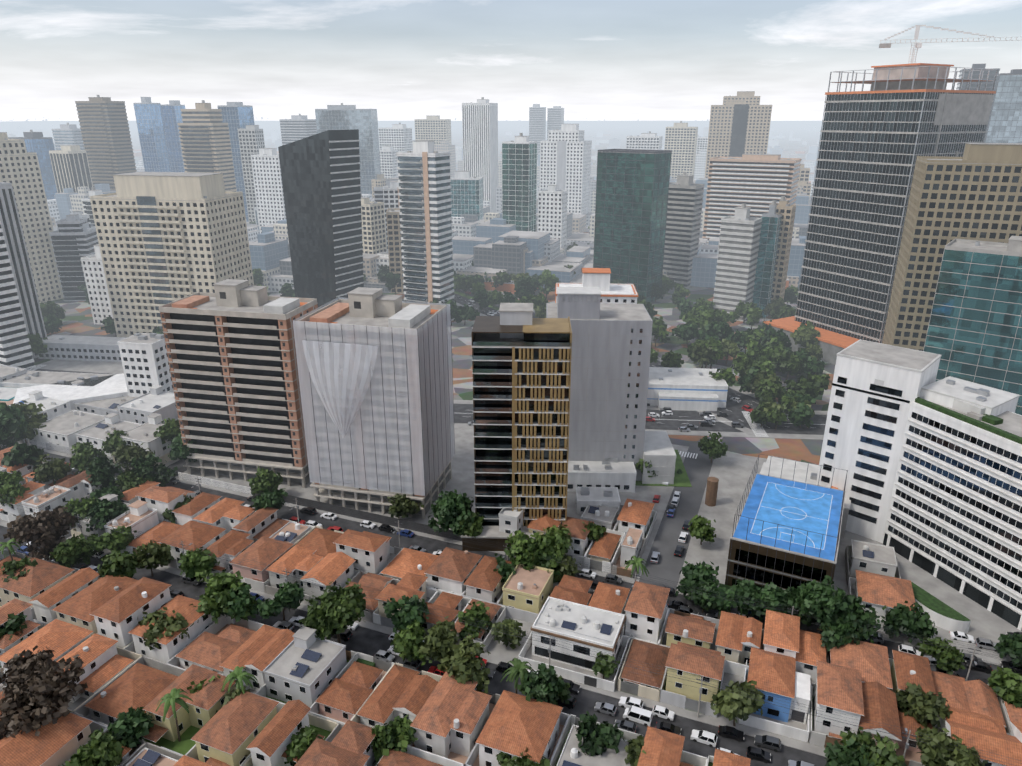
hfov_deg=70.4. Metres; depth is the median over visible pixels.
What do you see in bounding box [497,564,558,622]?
house
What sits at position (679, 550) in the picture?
car
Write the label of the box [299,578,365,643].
tree
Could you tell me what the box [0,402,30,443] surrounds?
tree
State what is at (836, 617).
tree
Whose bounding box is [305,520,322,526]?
car
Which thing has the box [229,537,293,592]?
house
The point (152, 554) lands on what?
tree
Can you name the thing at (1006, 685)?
tree
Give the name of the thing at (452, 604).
house
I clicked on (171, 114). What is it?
glass skyscraper
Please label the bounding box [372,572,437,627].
house
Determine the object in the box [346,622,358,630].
car
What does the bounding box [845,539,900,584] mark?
house
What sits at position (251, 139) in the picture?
grey light
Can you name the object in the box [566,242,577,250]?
tree
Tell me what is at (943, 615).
white complex planter
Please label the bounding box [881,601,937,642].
tree
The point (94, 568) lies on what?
car
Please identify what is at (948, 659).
tree
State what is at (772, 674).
blue house
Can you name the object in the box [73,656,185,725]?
house
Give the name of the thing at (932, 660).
car
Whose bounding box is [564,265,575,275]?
tree
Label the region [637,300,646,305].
tree
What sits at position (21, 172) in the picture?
building
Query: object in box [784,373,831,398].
tree
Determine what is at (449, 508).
tree
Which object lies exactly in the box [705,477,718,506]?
rusty water tank
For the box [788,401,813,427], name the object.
tree
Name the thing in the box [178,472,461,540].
site hoarding
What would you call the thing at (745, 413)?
road markings
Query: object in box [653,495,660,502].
car
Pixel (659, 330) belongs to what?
tree
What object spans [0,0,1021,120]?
sky
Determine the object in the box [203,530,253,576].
house
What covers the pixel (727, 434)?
pavement
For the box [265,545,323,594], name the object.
house
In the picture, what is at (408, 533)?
car
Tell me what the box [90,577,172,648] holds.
house
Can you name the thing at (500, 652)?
pavement
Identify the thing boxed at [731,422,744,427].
car
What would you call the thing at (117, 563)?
tree
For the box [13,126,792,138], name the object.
city
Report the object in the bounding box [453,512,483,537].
tree
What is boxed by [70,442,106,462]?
tree
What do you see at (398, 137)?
building
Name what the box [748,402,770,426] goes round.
tree
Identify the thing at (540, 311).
tree
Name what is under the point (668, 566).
street
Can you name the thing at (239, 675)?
palm
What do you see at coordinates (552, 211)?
building
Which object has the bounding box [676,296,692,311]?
tree
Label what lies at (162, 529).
house
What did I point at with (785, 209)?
building
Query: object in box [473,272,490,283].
tree
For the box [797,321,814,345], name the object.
tree
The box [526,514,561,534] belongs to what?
house
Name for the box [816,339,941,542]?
white complex tower
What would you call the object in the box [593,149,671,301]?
high-rise building
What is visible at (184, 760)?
house
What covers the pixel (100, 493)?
tree
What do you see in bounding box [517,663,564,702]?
tree
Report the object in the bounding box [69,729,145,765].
house
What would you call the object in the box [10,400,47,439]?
tree
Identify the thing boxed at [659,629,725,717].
house
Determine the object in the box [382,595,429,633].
tree
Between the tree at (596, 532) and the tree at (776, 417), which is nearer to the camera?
the tree at (596, 532)
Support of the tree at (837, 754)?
on the street at (370, 642)
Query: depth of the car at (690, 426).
260.47 m
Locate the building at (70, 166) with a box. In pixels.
[49,145,92,192]
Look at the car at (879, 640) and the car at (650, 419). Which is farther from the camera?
the car at (650, 419)
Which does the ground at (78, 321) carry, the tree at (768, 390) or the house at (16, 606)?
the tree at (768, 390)
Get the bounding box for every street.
[0,526,826,765]
[1,445,1021,681]
[27,368,108,373]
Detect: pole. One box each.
[75,514,86,533]
[179,541,191,554]
[191,476,200,492]
[282,568,294,582]
[290,500,299,522]
[393,520,401,547]
[545,637,554,664]
[696,676,707,717]
[902,728,916,757]
[966,646,980,679]
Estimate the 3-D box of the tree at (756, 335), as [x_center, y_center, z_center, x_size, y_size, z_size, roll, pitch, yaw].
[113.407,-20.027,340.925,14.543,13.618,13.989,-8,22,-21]
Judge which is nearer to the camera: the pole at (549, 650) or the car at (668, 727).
the car at (668, 727)
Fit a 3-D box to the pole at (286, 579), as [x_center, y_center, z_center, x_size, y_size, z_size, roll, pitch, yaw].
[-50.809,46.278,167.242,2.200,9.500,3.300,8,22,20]
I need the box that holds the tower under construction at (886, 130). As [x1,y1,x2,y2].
[764,25,1021,364]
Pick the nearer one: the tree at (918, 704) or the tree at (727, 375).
the tree at (918, 704)
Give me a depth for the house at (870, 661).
140.64 m
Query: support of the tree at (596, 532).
on the pavement at (462, 480)
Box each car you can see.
[17,545,28,554]
[87,565,99,576]
[90,550,104,558]
[168,477,179,484]
[170,590,183,597]
[182,576,201,585]
[247,495,255,501]
[250,592,263,600]
[272,621,293,630]
[288,616,302,626]
[289,516,305,523]
[300,507,316,515]
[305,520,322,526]
[320,512,336,520]
[327,526,342,531]
[331,630,351,640]
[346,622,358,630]
[360,520,375,528]
[374,650,394,662]
[379,524,393,532]
[387,645,399,656]
[388,632,397,641]
[397,529,413,537]
[398,658,420,669]
[408,545,425,551]
[427,666,447,675]
[481,667,494,678]
[496,661,512,672]
[557,695,576,708]
[563,679,580,694]
[579,568,596,578]
[590,579,603,588]
[594,702,616,715]
[605,574,621,584]
[614,719,636,732]
[618,696,643,707]
[623,705,652,725]
[646,416,654,421]
[648,412,659,416]
[650,551,659,563]
[652,705,674,720]
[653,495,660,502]
[655,721,681,734]
[660,407,671,411]
[662,410,672,415]
[665,587,675,596]
[666,503,674,512]
[667,508,675,517]
[668,600,688,608]
[671,497,678,506]
[673,491,680,498]
[674,545,683,556]
[678,427,689,431]
[678,531,687,542]
[678,605,697,613]
[682,520,691,530]
[685,424,697,429]
[690,729,717,746]
[699,411,711,416]
[700,421,712,426]
[704,415,715,419]
[704,418,714,423]
[706,613,719,619]
[716,412,727,416]
[717,747,739,755]
[718,725,743,741]
[730,397,740,401]
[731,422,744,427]
[742,405,753,411]
[747,746,770,762]
[754,735,780,751]
[788,760,814,765]
[806,629,820,633]
[864,633,883,643]
[898,644,920,655]
[923,655,936,664]
[930,665,953,672]
[949,631,974,642]
[963,653,982,663]
[965,660,992,673]
[975,637,996,651]
[976,679,988,683]
[1000,661,1021,673]
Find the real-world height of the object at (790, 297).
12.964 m
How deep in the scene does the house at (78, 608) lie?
157.88 m
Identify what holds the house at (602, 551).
on the pavement at (462, 480)
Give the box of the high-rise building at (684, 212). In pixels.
[663,172,704,287]
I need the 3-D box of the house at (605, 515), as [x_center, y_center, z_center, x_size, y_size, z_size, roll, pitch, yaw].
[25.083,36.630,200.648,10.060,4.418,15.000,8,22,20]
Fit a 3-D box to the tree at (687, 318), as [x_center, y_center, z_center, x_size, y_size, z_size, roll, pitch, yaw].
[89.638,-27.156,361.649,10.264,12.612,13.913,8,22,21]
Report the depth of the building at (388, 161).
849.77 m
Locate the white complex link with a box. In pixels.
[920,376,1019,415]
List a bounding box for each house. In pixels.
[0,364,26,381]
[0,398,13,405]
[0,446,12,466]
[0,467,22,484]
[0,478,44,521]
[0,544,15,559]
[0,552,45,575]
[0,557,79,609]
[0,598,44,667]
[0,619,93,686]
[0,691,4,719]
[0,711,107,765]
[1,371,39,387]
[2,457,45,483]
[9,390,70,443]
[16,485,79,516]
[24,462,78,489]
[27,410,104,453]
[28,567,99,624]
[52,575,137,635]
[56,470,117,500]
[56,633,142,712]
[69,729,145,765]
[70,413,140,461]
[70,493,129,538]
[71,380,83,385]
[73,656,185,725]
[74,395,136,419]
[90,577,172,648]
[104,500,160,552]
[112,413,173,464]
[117,385,177,423]
[120,480,159,503]
[121,742,181,765]
[124,595,221,662]
[126,521,181,553]
[135,485,196,521]
[141,664,235,755]
[158,520,225,568]
[166,614,271,675]
[172,492,221,524]
[173,755,211,765]
[186,691,284,765]
[193,497,254,533]
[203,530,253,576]
[220,624,294,693]
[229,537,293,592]
[233,507,290,543]
[243,700,337,765]
[256,626,356,706]
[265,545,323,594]
[269,521,314,543]
[292,526,343,556]
[294,720,381,765]
[299,551,359,605]
[308,652,393,723]
[333,529,402,574]
[344,571,399,622]
[351,662,441,727]
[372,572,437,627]
[376,745,463,765]
[378,548,438,579]
[408,671,500,765]
[422,590,470,636]
[424,547,482,595]
[454,598,505,651]
[462,555,511,603]
[465,690,569,765]
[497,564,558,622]
[499,508,524,533]
[518,596,630,691]
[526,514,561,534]
[549,575,594,605]
[550,714,639,765]
[562,517,593,566]
[580,504,623,529]
[584,529,624,572]
[588,582,629,614]
[611,527,645,576]
[614,498,656,543]
[617,638,669,701]
[622,581,669,646]
[637,726,707,765]
[658,608,719,650]
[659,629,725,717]
[707,749,750,765]
[715,611,762,677]
[739,647,809,741]
[759,609,828,685]
[809,660,863,747]
[828,640,892,688]
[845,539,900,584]
[847,570,914,638]
[857,681,934,765]
[889,650,934,697]
[931,670,1010,734]
[934,706,1021,765]
[1001,698,1021,728]
[1007,721,1021,742]
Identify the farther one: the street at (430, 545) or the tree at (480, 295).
the tree at (480, 295)
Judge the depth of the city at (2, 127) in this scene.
5282.30 m
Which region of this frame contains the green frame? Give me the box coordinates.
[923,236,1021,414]
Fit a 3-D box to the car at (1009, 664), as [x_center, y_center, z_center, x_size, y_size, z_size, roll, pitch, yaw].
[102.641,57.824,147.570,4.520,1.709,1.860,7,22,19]
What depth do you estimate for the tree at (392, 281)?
448.56 m
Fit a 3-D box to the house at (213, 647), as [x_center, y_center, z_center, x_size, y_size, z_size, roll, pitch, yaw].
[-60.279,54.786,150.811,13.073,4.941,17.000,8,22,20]
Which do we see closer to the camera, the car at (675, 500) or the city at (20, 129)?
the car at (675, 500)
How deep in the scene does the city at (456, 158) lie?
1006.65 m
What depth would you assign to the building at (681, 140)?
894.65 m
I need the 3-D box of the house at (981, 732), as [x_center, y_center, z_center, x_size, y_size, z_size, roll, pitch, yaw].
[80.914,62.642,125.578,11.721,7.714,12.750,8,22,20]
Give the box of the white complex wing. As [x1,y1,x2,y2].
[882,397,1021,630]
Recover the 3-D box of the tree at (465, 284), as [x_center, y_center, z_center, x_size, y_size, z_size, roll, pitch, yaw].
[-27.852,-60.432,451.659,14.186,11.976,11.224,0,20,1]
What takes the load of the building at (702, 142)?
on the ground at (78, 321)
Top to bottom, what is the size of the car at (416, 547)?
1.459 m
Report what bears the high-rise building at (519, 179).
on the ground at (78, 321)
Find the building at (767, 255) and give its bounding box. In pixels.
[752,201,781,317]
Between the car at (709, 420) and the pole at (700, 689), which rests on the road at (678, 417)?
the car at (709, 420)
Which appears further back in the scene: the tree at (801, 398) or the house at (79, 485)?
the tree at (801, 398)
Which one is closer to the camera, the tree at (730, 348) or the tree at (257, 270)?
the tree at (730, 348)
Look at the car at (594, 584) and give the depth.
172.79 m
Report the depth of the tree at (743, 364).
297.34 m
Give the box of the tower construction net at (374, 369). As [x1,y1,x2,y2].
[292,287,454,518]
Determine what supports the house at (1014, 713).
on the pavement at (500, 652)
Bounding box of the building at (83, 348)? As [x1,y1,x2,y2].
[38,335,126,361]
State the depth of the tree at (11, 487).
201.44 m
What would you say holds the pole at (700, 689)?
on the pavement at (500, 652)
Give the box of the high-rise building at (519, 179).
[502,133,536,231]
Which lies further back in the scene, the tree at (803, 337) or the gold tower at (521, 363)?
the tree at (803, 337)
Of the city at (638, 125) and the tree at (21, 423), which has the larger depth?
the city at (638, 125)
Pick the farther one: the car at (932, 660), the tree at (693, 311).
the tree at (693, 311)
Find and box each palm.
[0,538,22,560]
[156,688,192,741]
[221,666,257,693]
[500,658,534,693]
[624,556,648,577]
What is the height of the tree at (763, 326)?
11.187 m
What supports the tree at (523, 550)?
on the pavement at (500, 652)
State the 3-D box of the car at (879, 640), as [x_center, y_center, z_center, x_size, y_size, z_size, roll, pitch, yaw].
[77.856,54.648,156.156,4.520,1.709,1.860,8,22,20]
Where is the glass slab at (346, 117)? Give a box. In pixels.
[315,103,380,197]
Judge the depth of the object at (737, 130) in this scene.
759.96 m
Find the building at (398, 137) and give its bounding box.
[378,123,412,151]
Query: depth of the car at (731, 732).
131.54 m
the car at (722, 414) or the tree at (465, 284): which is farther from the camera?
the tree at (465, 284)
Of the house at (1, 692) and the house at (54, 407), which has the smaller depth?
the house at (1, 692)
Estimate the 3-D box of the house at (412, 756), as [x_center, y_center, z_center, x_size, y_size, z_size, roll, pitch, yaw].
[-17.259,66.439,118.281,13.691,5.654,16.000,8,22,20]
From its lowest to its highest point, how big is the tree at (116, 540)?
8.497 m
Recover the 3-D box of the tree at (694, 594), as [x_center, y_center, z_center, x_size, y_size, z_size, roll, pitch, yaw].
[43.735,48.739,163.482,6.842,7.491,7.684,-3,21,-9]
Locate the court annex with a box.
[760,456,850,538]
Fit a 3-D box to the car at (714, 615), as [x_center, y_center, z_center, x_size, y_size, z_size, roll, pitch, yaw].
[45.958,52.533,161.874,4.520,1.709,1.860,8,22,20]
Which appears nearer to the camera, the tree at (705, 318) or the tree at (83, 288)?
the tree at (705, 318)
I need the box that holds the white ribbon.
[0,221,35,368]
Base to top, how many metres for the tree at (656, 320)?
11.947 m
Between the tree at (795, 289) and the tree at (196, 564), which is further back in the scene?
the tree at (795, 289)
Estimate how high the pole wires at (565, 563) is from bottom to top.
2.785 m
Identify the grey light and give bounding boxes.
[238,125,264,221]
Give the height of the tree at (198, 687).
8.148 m
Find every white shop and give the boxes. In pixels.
[0,371,115,386]
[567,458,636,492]
[576,487,620,514]
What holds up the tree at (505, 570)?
on the pavement at (500, 652)
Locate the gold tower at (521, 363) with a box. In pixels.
[461,303,571,550]
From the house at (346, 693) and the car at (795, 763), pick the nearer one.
the car at (795, 763)
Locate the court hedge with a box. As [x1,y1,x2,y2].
[719,583,816,622]
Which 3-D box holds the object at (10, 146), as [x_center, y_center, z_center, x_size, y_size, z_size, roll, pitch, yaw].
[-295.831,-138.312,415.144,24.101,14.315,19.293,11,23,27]
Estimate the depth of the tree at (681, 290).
427.82 m
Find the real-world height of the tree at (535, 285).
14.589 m
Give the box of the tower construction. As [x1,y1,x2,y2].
[159,279,317,487]
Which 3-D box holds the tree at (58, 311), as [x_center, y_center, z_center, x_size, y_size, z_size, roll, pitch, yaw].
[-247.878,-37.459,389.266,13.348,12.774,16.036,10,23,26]
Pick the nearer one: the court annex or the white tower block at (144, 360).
the court annex
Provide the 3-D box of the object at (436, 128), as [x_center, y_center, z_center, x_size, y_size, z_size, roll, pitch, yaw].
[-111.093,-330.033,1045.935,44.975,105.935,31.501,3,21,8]
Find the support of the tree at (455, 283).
on the ground at (78, 321)
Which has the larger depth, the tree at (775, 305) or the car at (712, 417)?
the tree at (775, 305)
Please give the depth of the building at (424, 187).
374.87 m
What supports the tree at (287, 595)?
on the street at (370, 642)
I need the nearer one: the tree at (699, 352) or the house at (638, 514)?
the house at (638, 514)
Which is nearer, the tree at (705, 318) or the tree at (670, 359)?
the tree at (670, 359)
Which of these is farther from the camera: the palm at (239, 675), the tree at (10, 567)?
the tree at (10, 567)
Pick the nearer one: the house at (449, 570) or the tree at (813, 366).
the house at (449, 570)
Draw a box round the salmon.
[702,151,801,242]
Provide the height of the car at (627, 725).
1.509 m
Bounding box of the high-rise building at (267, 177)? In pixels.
[251,148,285,233]
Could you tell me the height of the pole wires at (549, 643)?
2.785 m
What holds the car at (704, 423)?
on the road at (678, 417)
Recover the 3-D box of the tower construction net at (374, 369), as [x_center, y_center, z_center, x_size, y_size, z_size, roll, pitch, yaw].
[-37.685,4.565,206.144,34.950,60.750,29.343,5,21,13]
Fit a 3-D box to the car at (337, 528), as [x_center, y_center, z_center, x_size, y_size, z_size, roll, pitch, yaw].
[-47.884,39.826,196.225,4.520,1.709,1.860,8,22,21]
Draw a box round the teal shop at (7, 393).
[0,387,16,400]
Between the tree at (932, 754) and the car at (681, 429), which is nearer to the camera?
the tree at (932, 754)
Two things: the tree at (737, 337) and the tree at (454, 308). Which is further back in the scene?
the tree at (454, 308)
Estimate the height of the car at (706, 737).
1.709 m
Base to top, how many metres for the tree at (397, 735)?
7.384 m
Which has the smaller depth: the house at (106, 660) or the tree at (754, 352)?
the house at (106, 660)
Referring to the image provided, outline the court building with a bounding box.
[725,454,847,589]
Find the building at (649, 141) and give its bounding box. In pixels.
[626,131,662,149]
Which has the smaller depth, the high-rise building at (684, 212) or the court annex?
the court annex
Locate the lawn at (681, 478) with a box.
[635,450,691,486]
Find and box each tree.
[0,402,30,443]
[0,413,23,450]
[0,470,29,506]
[0,556,37,581]
[0,612,29,640]
[0,645,87,738]
[1,442,44,468]
[3,414,32,435]
[3,505,78,559]
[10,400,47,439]
[18,415,33,444]
[27,333,47,356]
[30,454,71,483]
[39,301,65,318]
[43,313,62,333]
[49,533,97,567]
[58,728,124,765]
[62,496,98,527]
[67,446,98,474]
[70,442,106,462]
[77,283,86,293]
[84,525,136,554]
[86,456,121,488]
[86,498,129,531]
[87,482,124,502]
[97,548,139,577]
[101,316,116,336]
[101,430,128,455]
[107,707,154,747]
[109,441,154,470]
[114,471,152,490]
[118,468,135,491]
[131,454,177,486]
[132,540,173,575]
[137,607,193,649]
[152,326,163,333]
[153,418,180,443]
[162,495,193,522]
[168,434,203,461]
[178,547,219,581]
[187,675,220,693]
[190,569,261,623]
[215,686,249,713]
[220,581,260,621]
[247,466,282,495]
[252,268,261,284]
[252,270,263,284]
[252,487,287,510]
[257,581,304,620]
[279,283,294,296]
[284,724,321,763]
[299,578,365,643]
[370,714,417,764]
[376,264,389,281]
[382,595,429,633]
[384,272,400,294]
[386,493,423,518]
[390,620,431,664]
[417,616,458,671]
[425,298,448,304]
[427,489,473,535]
[444,299,461,324]
[445,635,490,693]
[451,304,479,324]
[453,276,462,291]
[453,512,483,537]
[455,277,476,295]
[455,601,491,639]
[456,275,477,294]
[470,281,486,301]
[472,289,491,310]
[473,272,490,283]
[487,290,503,306]
[491,270,511,287]
[491,618,525,648]
[494,553,515,582]
[496,750,549,765]
[498,291,517,305]
[504,525,570,582]
[512,273,535,283]
[514,275,540,294]
[514,278,532,298]
[514,296,526,302]
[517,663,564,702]
[524,292,547,308]
[534,306,545,317]
[537,272,560,297]
[542,269,550,274]
[545,524,573,549]
[549,674,570,704]
[553,553,581,581]
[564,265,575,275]
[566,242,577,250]
[575,711,625,755]
[582,521,606,544]
[591,651,620,678]
[612,278,624,283]
[624,734,645,765]
[635,459,657,476]
[637,295,645,301]
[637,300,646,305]
[644,302,657,318]
[650,283,665,301]
[650,348,658,362]
[652,316,667,340]
[652,322,669,346]
[661,275,675,296]
[661,350,684,367]
[669,323,704,346]
[672,283,690,304]
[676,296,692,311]
[676,561,719,598]
[679,304,701,319]
[682,314,699,327]
[684,307,702,327]
[687,339,709,367]
[687,580,715,612]
[688,515,715,544]
[691,344,715,368]
[692,307,719,332]
[693,297,714,308]
[697,431,727,462]
[701,583,737,618]
[703,337,724,368]
[704,308,722,322]
[704,321,733,338]
[709,368,737,388]
[710,680,764,725]
[719,310,739,325]
[721,339,739,363]
[729,578,769,620]
[731,352,758,376]
[732,328,758,352]
[733,300,756,323]
[737,366,767,398]
[740,328,764,346]
[742,306,762,328]
[744,340,777,368]
[746,369,777,392]
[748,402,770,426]
[755,379,784,404]
[755,400,783,421]
[756,582,787,615]
[757,319,771,333]
[758,360,775,375]
[759,327,791,350]
[759,376,785,392]
[760,297,786,315]
[762,407,786,429]
[765,335,785,352]
[770,304,796,318]
[772,351,805,379]
[775,346,793,371]
[780,389,809,413]
[782,586,814,626]
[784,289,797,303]
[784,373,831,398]
[786,285,798,295]
[786,392,816,407]
[787,350,811,373]
[787,575,880,650]
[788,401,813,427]
[790,326,819,346]
[791,400,814,419]
[794,348,826,377]
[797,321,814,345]
[798,342,822,361]
[824,734,874,765]
[831,613,864,640]
[840,726,906,765]
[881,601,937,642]
[894,682,952,727]
[915,726,988,765]
[916,637,965,674]
[988,666,1021,707]
[993,632,1021,666]
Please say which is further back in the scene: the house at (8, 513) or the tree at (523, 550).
the house at (8, 513)
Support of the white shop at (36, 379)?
on the pavement at (92, 366)
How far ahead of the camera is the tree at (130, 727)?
126.82 m
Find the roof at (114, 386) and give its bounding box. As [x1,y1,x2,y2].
[13,373,127,409]
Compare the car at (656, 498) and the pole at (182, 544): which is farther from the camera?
the car at (656, 498)
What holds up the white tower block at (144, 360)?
on the pavement at (92, 366)
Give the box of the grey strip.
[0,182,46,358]
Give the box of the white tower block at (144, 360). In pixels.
[117,333,173,396]
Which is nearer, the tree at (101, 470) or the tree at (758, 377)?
the tree at (101, 470)
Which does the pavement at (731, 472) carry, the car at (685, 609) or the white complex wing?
the white complex wing
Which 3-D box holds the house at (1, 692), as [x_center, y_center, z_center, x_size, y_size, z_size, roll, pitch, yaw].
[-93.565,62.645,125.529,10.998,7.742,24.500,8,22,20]
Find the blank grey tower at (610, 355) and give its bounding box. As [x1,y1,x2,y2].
[546,287,675,483]
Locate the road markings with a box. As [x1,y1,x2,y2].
[27,300,820,458]
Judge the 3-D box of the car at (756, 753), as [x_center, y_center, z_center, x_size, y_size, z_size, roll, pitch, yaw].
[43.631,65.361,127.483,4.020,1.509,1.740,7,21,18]
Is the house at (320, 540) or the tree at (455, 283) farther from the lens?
the tree at (455, 283)
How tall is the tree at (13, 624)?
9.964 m
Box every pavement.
[0,485,121,526]
[19,359,178,469]
[67,536,825,756]
[175,428,688,583]
[453,400,827,439]
[456,302,779,434]
[675,452,1021,665]
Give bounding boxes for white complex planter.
[911,582,970,632]
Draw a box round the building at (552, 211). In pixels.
[537,185,567,251]
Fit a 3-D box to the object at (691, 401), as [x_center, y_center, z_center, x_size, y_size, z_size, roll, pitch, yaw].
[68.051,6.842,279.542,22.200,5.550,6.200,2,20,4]
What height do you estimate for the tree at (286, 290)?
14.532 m
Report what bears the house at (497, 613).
on the pavement at (500, 652)
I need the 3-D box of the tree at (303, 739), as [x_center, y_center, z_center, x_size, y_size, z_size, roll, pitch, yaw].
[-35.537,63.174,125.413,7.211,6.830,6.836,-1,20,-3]
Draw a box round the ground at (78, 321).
[0,121,834,464]
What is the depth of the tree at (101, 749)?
120.10 m
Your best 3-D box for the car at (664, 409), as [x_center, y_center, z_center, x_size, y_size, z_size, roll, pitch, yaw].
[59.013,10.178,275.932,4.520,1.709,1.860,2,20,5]
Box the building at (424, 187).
[396,140,454,322]
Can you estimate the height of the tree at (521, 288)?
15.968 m
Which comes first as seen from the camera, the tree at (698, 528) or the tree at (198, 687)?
the tree at (198, 687)
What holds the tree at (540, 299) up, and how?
on the ground at (78, 321)
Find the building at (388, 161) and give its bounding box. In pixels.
[379,144,398,177]
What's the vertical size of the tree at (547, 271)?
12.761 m
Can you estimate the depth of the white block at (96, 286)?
384.61 m
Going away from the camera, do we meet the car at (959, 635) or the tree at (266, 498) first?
the car at (959, 635)
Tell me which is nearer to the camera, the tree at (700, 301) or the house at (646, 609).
the house at (646, 609)
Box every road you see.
[453,404,826,434]
[454,289,789,431]
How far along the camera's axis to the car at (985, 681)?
142.79 m
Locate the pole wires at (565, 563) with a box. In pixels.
[5,437,1021,669]
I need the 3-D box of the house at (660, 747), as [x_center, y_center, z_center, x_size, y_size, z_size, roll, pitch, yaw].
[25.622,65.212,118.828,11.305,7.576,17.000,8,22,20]
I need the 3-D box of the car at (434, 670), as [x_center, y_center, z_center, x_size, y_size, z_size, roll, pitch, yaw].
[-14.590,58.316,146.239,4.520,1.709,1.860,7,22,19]
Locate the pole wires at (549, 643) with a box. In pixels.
[1,495,1021,765]
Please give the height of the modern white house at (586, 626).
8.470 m
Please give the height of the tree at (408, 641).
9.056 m
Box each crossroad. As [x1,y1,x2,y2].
[14,459,191,556]
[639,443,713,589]
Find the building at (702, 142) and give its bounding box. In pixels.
[696,135,707,153]
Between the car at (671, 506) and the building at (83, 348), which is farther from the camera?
the building at (83, 348)
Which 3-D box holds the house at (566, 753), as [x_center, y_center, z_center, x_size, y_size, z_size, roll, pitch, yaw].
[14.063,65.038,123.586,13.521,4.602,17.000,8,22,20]
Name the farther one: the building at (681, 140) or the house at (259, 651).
the building at (681, 140)
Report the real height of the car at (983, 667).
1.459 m
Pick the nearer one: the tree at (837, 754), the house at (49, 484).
the tree at (837, 754)
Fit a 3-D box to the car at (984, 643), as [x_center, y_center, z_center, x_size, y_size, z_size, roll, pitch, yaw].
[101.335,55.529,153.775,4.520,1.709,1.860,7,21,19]
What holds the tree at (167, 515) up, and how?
on the pavement at (500, 652)
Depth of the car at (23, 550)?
186.65 m
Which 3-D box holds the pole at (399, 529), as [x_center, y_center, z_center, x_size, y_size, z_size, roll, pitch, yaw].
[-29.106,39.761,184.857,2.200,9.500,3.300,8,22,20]
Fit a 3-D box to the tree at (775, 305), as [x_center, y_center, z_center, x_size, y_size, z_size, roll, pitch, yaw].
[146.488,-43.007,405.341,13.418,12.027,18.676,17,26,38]
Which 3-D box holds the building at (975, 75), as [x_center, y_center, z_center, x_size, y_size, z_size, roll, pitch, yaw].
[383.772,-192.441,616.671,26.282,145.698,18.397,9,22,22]
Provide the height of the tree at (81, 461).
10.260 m
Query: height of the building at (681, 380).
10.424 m
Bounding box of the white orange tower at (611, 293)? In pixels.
[555,268,637,303]
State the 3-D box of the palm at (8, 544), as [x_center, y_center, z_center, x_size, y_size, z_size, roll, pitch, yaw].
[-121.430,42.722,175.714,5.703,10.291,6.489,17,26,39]
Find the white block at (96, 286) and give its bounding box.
[81,244,112,324]
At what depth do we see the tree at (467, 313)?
385.38 m
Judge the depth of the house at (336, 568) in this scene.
168.87 m
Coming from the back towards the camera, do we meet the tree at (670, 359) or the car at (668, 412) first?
the tree at (670, 359)
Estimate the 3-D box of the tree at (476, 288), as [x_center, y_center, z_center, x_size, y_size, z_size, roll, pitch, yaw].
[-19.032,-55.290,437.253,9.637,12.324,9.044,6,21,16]
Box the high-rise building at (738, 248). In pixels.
[713,204,761,320]
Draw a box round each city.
[0,124,815,130]
[1,126,820,133]
[7,127,818,159]
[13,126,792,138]
[35,129,820,145]
[39,124,822,128]
[47,177,814,292]
[54,140,819,198]
[391,123,776,126]

